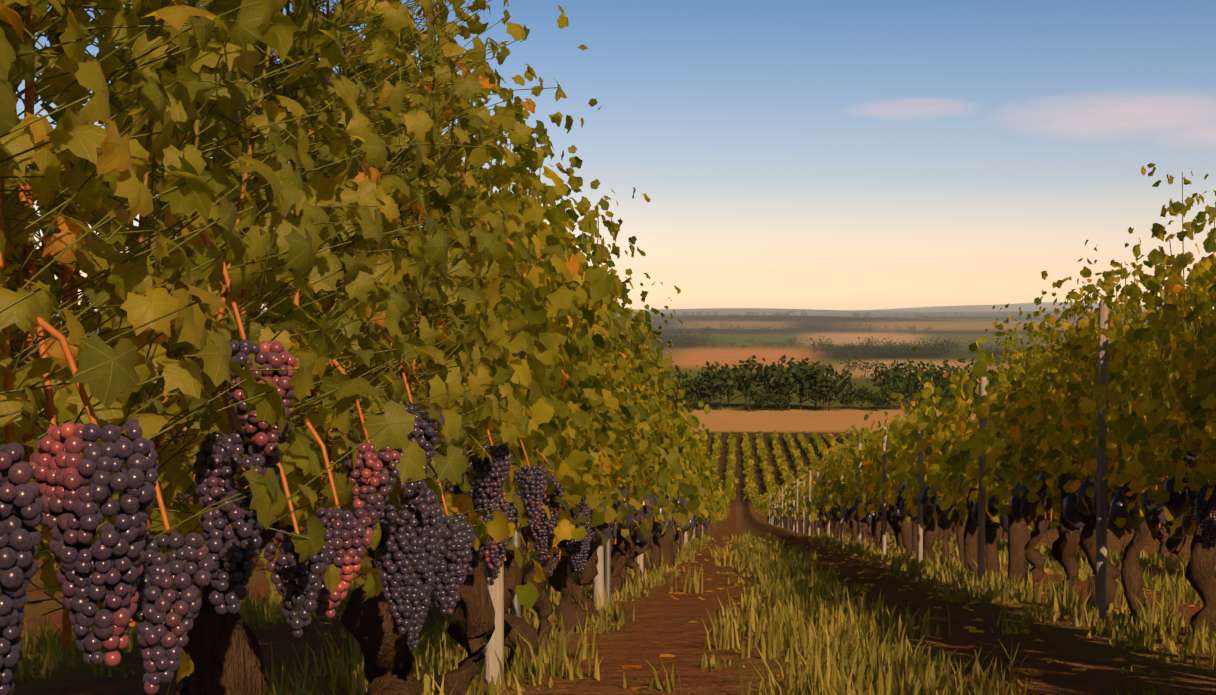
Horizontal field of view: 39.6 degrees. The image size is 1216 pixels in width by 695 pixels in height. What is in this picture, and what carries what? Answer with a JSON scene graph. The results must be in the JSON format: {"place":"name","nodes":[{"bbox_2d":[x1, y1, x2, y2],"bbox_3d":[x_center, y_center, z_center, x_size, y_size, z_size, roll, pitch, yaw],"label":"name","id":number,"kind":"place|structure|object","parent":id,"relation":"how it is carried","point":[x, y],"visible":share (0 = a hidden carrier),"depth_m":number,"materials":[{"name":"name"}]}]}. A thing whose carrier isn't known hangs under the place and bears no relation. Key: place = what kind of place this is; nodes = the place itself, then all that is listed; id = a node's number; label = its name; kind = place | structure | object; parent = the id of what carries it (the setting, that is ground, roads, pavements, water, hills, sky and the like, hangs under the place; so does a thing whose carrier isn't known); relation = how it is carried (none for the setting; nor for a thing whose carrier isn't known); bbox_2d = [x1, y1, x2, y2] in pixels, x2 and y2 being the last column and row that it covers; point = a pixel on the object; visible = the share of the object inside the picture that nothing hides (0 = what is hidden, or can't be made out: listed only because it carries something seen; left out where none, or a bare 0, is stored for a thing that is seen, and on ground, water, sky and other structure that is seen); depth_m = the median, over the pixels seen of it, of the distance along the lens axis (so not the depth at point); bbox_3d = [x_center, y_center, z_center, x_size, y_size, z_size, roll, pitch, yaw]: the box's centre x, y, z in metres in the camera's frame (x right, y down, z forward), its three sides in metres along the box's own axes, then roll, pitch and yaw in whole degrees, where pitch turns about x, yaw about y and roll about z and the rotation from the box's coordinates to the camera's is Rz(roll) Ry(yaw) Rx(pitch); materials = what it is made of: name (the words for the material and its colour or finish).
{"place":"outdoors","nodes":[
{"label":"outdoors","id":0,"kind":"place"},
{"bbox_2d":[12,302,1215,694],"bbox_3d":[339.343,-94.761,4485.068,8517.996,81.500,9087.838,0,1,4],"label":"ground","id":1,"kind":"structure","parent":0,"point":[664,626],"depth_m":11.72,"materials":[{"name":"brown soil"}]},
{"bbox_2d":[14,56,1202,617],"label":"trellis wires","id":2,"kind":"object","parent":1,"relation":"on","point":[516,606],"depth_m":6.57,"materials":[{"name":"grey metal"}]},
{"bbox_2d":[10,530,1215,694],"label":"grass tufts","id":3,"kind":"object","parent":1,"relation":"on","point":[838,626],"visible":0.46,"depth_m":8.47,"materials":[{"name":"green plant"}]},
{"bbox_2d":[308,430,939,500],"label":"vine rows","id":4,"kind":"object","parent":1,"relation":"on","point":[749,480],"visible":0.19,"depth_m":348.02,"materials":[{"name":"green plant"}]},
{"bbox_2d":[159,505,1215,694],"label":"vine trunks","id":5,"kind":"object","parent":1,"relation":"on","point":[224,651],"visible":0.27,"depth_m":7.85,"materials":[{"name":"brown plant"}]},
{"bbox_2d":[0,0,1215,659],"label":"vine shoots","id":6,"kind":"object","parent":5,"relation":"attached to","point":[26,342],"visible":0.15,"depth_m":2.51,"materials":[{"name":"green plant"}]},
{"bbox_2d":[0,0,567,682],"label":"vine leaves","id":7,"kind":"object","parent":6,"relation":"attached to","point":[120,164],"visible":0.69,"depth_m":2.52,"materials":[{"name":"green plant"}]},
{"bbox_2d":[0,338,1215,694],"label":"grape clusters","id":8,"kind":"object","parent":6,"relation":"hanging from","point":[62,502],"visible":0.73,"depth_m":2.24,"materials":[{"name":"purple food"}]},
{"bbox_2d":[589,447,1201,551],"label":"grape clusters","id":9,"kind":"object","parent":6,"relation":"hanging from","point":[1075,511],"visible":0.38,"depth_m":12.50,"materials":[{"name":"purple food"}]},
{"bbox_2d":[709,459,1164,523],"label":"distant vine leaves","id":10,"kind":"object","parent":6,"relation":"attached to","point":[722,499],"visible":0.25,"depth_m":73.22,"materials":[{"name":"green plant"}]},
{"bbox_2d":[345,0,1215,609],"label":"vine leaves","id":11,"kind":"object","parent":5,"relation":"on","point":[591,358],"visible":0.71,"depth_m":8.58,"materials":[{"name":"green plant"}]},
{"bbox_2d":[631,336,1208,537],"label":"vine leaves","id":12,"kind":"object","parent":5,"relation":"on","point":[950,470],"visible":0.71,"depth_m":20.58,"materials":[{"name":"green plant"}]},
{"bbox_2d":[367,542,1212,694],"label":"fallen leaves","id":13,"kind":"object","parent":1,"relation":"on","point":[1033,672],"visible":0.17,"depth_m":9.36,"materials":[{"name":"brown plant"}]},
{"bbox_2d":[484,264,1109,684],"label":"trellis posts","id":14,"kind":"object","parent":1,"relation":"on","point":[494,646],"visible":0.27,"depth_m":10.48,"materials":[{"name":"grey wood"}]},
{"bbox_2d":[600,309,1138,411],"bbox_3d":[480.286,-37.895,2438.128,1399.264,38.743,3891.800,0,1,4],"label":"trees","id":15,"kind":"object","parent":1,"relation":"on","point":[821,384],"visible":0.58,"depth_m":539.40,"materials":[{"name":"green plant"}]},
{"bbox_2d":[16,0,1215,309],"label":"sky","id":16,"kind":"structure","parent":0,"point":[786,154],"materials":[{"name":"blue"}]}
]}

